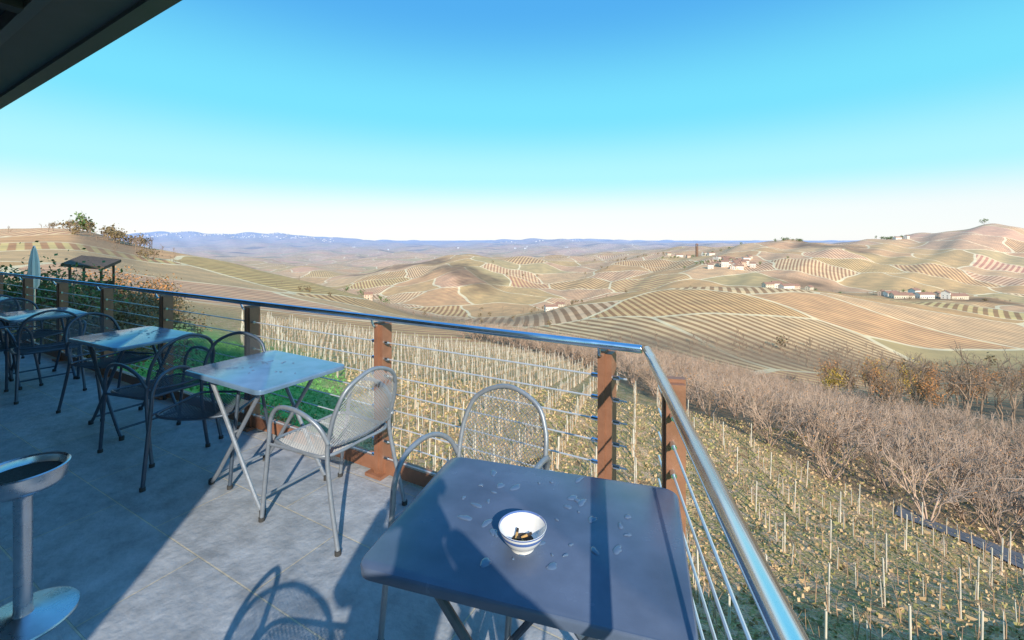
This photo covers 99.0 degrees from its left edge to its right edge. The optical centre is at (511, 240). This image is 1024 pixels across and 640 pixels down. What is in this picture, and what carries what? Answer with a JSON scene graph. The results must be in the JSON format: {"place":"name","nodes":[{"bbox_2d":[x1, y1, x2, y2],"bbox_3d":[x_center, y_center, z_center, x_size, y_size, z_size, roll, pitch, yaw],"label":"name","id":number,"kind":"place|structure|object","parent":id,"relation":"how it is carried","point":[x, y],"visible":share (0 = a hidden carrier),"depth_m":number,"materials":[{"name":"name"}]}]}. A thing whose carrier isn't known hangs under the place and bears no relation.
{"place":"outdoors","nodes":[
{"label":"outdoors","id":0,"kind":"place"},
{"bbox_2d":[0,340,698,639],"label":"terrace floor","id":1,"kind":"structure","parent":0,"point":[179,548],"depth_m":2.30,"materials":[{"name":"grey concrete"}]},
{"bbox_2d":[0,294,24,358],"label":"patio chair","id":2,"kind":"object","parent":1,"relation":"on","point":[1,325],"visible":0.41,"depth_m":5.66,"materials":[{"name":"metal"}]},
{"bbox_2d":[0,325,43,385],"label":"patio chair","id":3,"kind":"object","parent":1,"relation":"on","point":[2,345],"visible":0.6,"depth_m":4.64,"materials":[{"name":"metal"}]},
{"bbox_2d":[0,297,71,381],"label":"patio chair","id":4,"kind":"object","parent":1,"relation":"on","point":[15,336],"visible":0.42,"depth_m":5.25,"materials":[{"name":"metal"}]},
{"bbox_2d":[0,451,80,639],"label":"ashtray stand","id":5,"kind":"object","parent":1,"relation":"on","point":[27,613],"visible":1,"depth_m":1.77,"materials":[{"name":"metal"}]},
{"bbox_2d":[0,307,86,389],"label":"bistro table","id":6,"kind":"object","parent":1,"relation":"on","point":[14,317],"visible":0.61,"depth_m":4.79,"materials":[{"name":"metal"}]},
{"bbox_2d":[4,309,86,404],"bbox_3d":[-4.783,1.117,4.506,0.616,0.866,0.573,0,0,38],"label":"patio chair","id":7,"kind":"object","parent":1,"relation":"on","point":[18,351],"visible":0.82,"depth_m":4.36,"materials":[{"name":"metal"}]},
{"bbox_2d":[56,312,166,421],"bbox_3d":[-3.732,1.117,4.081,0.616,0.866,0.573,0,0,15],"label":"patio chair","id":8,"kind":"object","parent":1,"relation":"on","point":[104,362],"visible":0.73,"depth_m":4.06,"materials":[{"name":"metal"}]},
{"bbox_2d":[68,326,196,440],"bbox_3d":[-3.206,1.178,3.715,0.800,0.744,0.590,0,0,26],"label":"bistro table","id":9,"kind":"object","parent":1,"relation":"on","point":[121,341],"visible":0.94,"depth_m":3.61,"materials":[{"name":"metal"}]},
{"bbox_2d":[97,333,223,467],"bbox_3d":[-2.638,1.117,3.322,0.615,0.866,0.573,0,0,23],"label":"patio chair","id":10,"kind":"object","parent":1,"relation":"on","point":[145,391],"visible":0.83,"depth_m":3.18,"materials":[{"name":"metal"}]},
{"bbox_2d":[139,331,273,492],"bbox_3d":[-2.037,1.117,3.008,0.573,0.866,0.616,0,0,-3],"label":"patio chair","id":11,"kind":"object","parent":1,"relation":"on","point":[202,413],"visible":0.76,"depth_m":2.95,"materials":[{"name":"metal"}]},
{"bbox_2d":[185,350,344,515],"bbox_3d":[-1.567,1.178,2.795,0.800,0.744,0.590,0,0,29],"label":"bistro table","id":12,"kind":"object","parent":1,"relation":"on","point":[258,375],"visible":0.94,"depth_m":2.70,"materials":[{"name":"grey metal"}]},
{"bbox_2d":[258,366,406,556],"bbox_3d":[-1.000,1.117,2.503,0.616,0.866,0.573,0,0,29],"label":"patio chair","id":13,"kind":"object","parent":1,"relation":"on","point":[318,431],"visible":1,"depth_m":2.38,"materials":[{"name":"grey metal"}]},
{"bbox_2d":[0,272,808,639],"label":"terrace railing","id":14,"kind":"object","parent":1,"relation":"on","point":[678,436],"visible":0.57,"depth_m":2.15,"materials":[{"name":"metal"}]},
{"bbox_2d":[377,384,549,639],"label":"patio chair","id":15,"kind":"object","parent":1,"relation":"on","point":[544,462],"visible":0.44,"depth_m":2.02,"materials":[{"name":"grey metal"}]},
{"bbox_2d":[360,457,697,639],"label":"bistro table","id":16,"kind":"object","parent":1,"relation":"on","point":[605,559],"visible":0.87,"depth_m":1.13,"materials":[{"name":"metal"}]},
{"bbox_2d":[499,510,546,554],"bbox_3d":[0.028,0.780,1.155,0.126,0.058,0.126,0,0,0],"label":"ceramic ashtray bowl","id":17,"kind":"object","parent":16,"relation":"on","point":[522,532],"visible":1,"depth_m":1.18,"materials":[{"name":"white ceramic"}]},
{"bbox_2d":[0,223,1023,639],"bbox_3d":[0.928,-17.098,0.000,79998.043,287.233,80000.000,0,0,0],"label":"hills","id":18,"kind":"structure","parent":0,"point":[466,281],"depth_m":275.94,"materials":[{"name":"beige soil"}]},
{"bbox_2d":[27,246,40,340],"bbox_3d":[-13.331,2.502,12.200,0.500,4.704,0.500,0,0,0],"label":"closed parasol","id":19,"kind":"object","parent":18,"relation":"on","point":[34,266],"visible":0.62,"depth_m":12.17,"materials":[{"name":"fabric"}]},
{"bbox_2d":[3,269,99,357],"bbox_3d":[-16.477,2.180,13.295,7.882,4.972,6.002,0,0,0],"label":"garden shrub","id":20,"kind":"object","parent":18,"relation":"on","point":[43,284],"visible":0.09,"depth_m":13.98,"materials":[{"name":"green plant"}]},
{"bbox_2d":[6,270,145,361],"bbox_3d":[-16.042,2.923,15.224,5.716,3.970,5.312,0,0,28],"label":"garden shrub","id":21,"kind":"object","parent":18,"relation":"on","point":[78,299],"visible":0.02,"depth_m":15.30,"materials":[{"name":"green plant"}]},
{"bbox_2d":[0,240,156,371],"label":"garden shrub","id":22,"kind":"object","parent":18,"relation":"on","point":[54,295],"visible":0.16,"depth_m":13.82,"materials":[{"name":"green plant"}]},
{"bbox_2d":[61,255,120,349],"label":"garden shed","id":23,"kind":"structure","parent":18,"relation":"on","point":[106,264],"depth_m":20.05,"materials":[{"name":"brown wood"}]},
{"bbox_2d":[3,248,199,377],"bbox_3d":[-14.490,2.552,14.148,7.277,4.621,5.384,0,0,0],"label":"garden shrub","id":24,"kind":"object","parent":18,"relation":"on","point":[128,318],"visible":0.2,"depth_m":14.40,"materials":[{"name":"green plant"}]},
{"bbox_2d":[7,258,197,366],"bbox_3d":[-15.469,2.840,15.790,7.087,4.394,5.346,0,0,0],"label":"garden shrub","id":25,"kind":"object","parent":18,"relation":"on","point":[128,304],"visible":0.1,"depth_m":16.53,"materials":[{"name":"green plant"}]},
{"bbox_2d":[71,264,212,337],"bbox_3d":[-21.090,3.562,24.287,7.344,4.932,6.728,0,0,33],"label":"garden shrub","id":26,"kind":"object","parent":18,"relation":"on","point":[155,287],"visible":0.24,"depth_m":24.73,"materials":[{"name":"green plant"}]},
{"bbox_2d":[125,270,209,347],"bbox_3d":[-23.360,4.292,27.138,7.648,4.890,5.688,0,0,0],"label":"garden shrub","id":27,"kind":"object","parent":18,"relation":"on","point":[178,327],"visible":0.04,"depth_m":27.88,"materials":[{"name":"green plant"}]},
{"bbox_2d":[260,398,315,426],"bbox_3d":[-9.249,7.244,17.077,2.682,2.120,2.638,0,0,0],"label":"garden shrub","id":28,"kind":"object","parent":18,"relation":"on","point":[283,419],"visible":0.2,"depth_m":17.41,"materials":[{"name":"green plant"}]},
{"bbox_2d":[364,291,372,300],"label":"farmhouse","id":29,"kind":"object","parent":18,"relation":"on","point":[368,295],"visible":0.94,"depth_m":437.56,"materials":[{"name":"paint"}]},
{"bbox_2d":[141,231,632,249],"bbox_3d":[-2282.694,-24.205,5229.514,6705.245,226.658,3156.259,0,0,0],"label":"mountains","id":30,"kind":"structure","parent":18,"relation":"on","point":[281,238],"depth_m":6011.89,"materials":[{"name":"grey"}]},
{"bbox_2d":[7,212,1019,385],"bbox_3d":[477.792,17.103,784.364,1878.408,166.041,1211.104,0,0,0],"label":"distant trees","id":31,"kind":"object","parent":18,"relation":"on","point":[87,226],"visible":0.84,"depth_m":390.02,"materials":[{"name":"brown plant"}]},
{"bbox_2d":[544,304,557,311],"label":"farmhouse","id":32,"kind":"object","parent":18,"relation":"on","point":[547,307],"visible":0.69,"depth_m":477.25,"materials":[{"name":"paint"}]},
{"bbox_2d":[85,338,1023,639],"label":"grass tufts","id":33,"kind":"object","parent":18,"relation":"on","point":[843,564],"visible":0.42,"depth_m":27.06,"materials":[{"name":"plant"}]},
{"bbox_2d":[555,302,565,307],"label":"farmhouse","id":34,"kind":"object","parent":18,"relation":"on","point":[561,304],"visible":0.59,"depth_m":487.45,"materials":[{"name":"paint"}]},
{"bbox_2d":[238,311,1023,639],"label":"vineyard rows","id":35,"kind":"object","parent":18,"relation":"on","point":[502,371],"visible":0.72,"depth_m":31.67,"materials":[{"name":"plant"}]},
{"bbox_2d":[695,243,697,256],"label":"bell tower","id":36,"kind":"structure","parent":18,"relation":"on","point":[696,249],"depth_m":1247.20,"materials":[{"name":"brick"}]},
{"bbox_2d":[707,263,713,268],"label":"farmhouse","id":37,"kind":"object","parent":18,"relation":"on","point":[710,265],"visible":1,"depth_m":875.67,"materials":[{"name":"paint"}]},
{"bbox_2d":[721,260,728,266],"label":"farmhouse","id":38,"kind":"object","parent":18,"relation":"on","point":[724,263],"visible":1,"depth_m":872.30,"materials":[{"name":"paint"}]},
{"bbox_2d":[732,264,743,269],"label":"farmhouse","id":39,"kind":"object","parent":18,"relation":"on","point":[740,267],"visible":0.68,"depth_m":854.03,"materials":[{"name":"paint"}]},
{"bbox_2d":[456,319,1023,545],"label":"hazel orchard","id":40,"kind":"object","parent":18,"relation":"on","point":[840,411],"visible":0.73,"depth_m":43.98,"materials":[{"name":"brown plant"}]},
{"bbox_2d":[749,262,755,267],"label":"farmhouse","id":41,"kind":"object","parent":18,"relation":"on","point":[752,264],"visible":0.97,"depth_m":889.95,"materials":[{"name":"paint"}]},
{"bbox_2d":[761,282,773,287],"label":"farmhouse","id":42,"kind":"object","parent":18,"relation":"on","point":[768,284],"visible":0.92,"depth_m":497.47,"materials":[{"name":"paint"}]},
{"bbox_2d":[771,281,782,287],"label":"farmhouse","id":43,"kind":"object","parent":18,"relation":"on","point":[776,283],"visible":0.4,"depth_m":502.00,"materials":[{"name":"paint"}]},
{"bbox_2d":[778,283,794,288],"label":"farmhouse","id":44,"kind":"object","parent":18,"relation":"on","point":[787,286],"visible":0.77,"depth_m":497.21,"materials":[{"name":"paint"}]},
{"bbox_2d":[805,285,813,289],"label":"farmhouse","id":45,"kind":"object","parent":18,"relation":"on","point":[809,287],"visible":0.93,"depth_m":518.01,"materials":[{"name":"paint"}]},
{"bbox_2d":[877,289,883,295],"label":"farmhouse","id":46,"kind":"object","parent":18,"relation":"on","point":[880,292],"visible":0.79,"depth_m":622.62,"materials":[{"name":"paint"}]},
{"bbox_2d":[883,290,897,296],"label":"farmhouse","id":47,"kind":"object","parent":18,"relation":"on","point":[885,293],"visible":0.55,"depth_m":616.80,"materials":[{"name":"paint"}]},
{"bbox_2d":[889,292,915,298],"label":"farmhouse","id":48,"kind":"object","parent":18,"relation":"on","point":[896,295],"visible":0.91,"depth_m":596.16,"materials":[{"name":"paint"}]},
{"bbox_2d":[908,287,920,293],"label":"farmhouse","id":49,"kind":"object","parent":18,"relation":"on","point":[913,290],"visible":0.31,"depth_m":615.40,"materials":[{"name":"paint"}]},
{"bbox_2d":[811,340,1023,430],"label":"autumn woodland","id":50,"kind":"object","parent":18,"relation":"on","point":[925,378],"visible":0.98,"depth_m":94.63,"materials":[{"name":"brown plant"}]},
{"bbox_2d":[914,292,935,298],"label":"farmhouse","id":51,"kind":"object","parent":18,"relation":"on","point":[926,295],"visible":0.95,"depth_m":595.50,"materials":[{"name":"paint"}]},
{"bbox_2d":[933,291,940,297],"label":"farmhouse","id":52,"kind":"object","parent":18,"relation":"on","point":[938,294],"visible":0.56,"depth_m":618.28,"materials":[{"name":"paint"}]},
{"bbox_2d":[941,290,950,298],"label":"farmhouse","id":53,"kind":"object","parent":18,"relation":"on","point":[945,294],"visible":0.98,"depth_m":598.68,"materials":[{"name":"paint"}]},
{"bbox_2d":[951,293,968,298],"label":"farmhouse","id":54,"kind":"object","parent":18,"relation":"on","point":[959,296],"visible":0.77,"depth_m":600.64,"materials":[{"name":"paint"}]},
{"bbox_2d":[0,0,1023,240],"label":"sky","id":55,"kind":"structure","parent":0,"point":[397,120],"materials":[{"name":"blue"}]},
{"bbox_2d":[895,506,1023,568],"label":"country road","id":56,"kind":"structure","parent":0,"point":[977,541],"depth_m":27.36,"materials":[{"name":"grey asphalt"}]},
{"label":"retaining wall","id":57,"kind":"object","parent":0,"visible":0},
{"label":"restaurant building","id":58,"kind":"object","parent":57,"relation":"on","visible":0},
{"bbox_2d":[0,0,181,108],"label":"canopy roof","id":59,"kind":"structure","parent":58,"relation":"attached to","point":[42,42],"depth_m":2.93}
]}

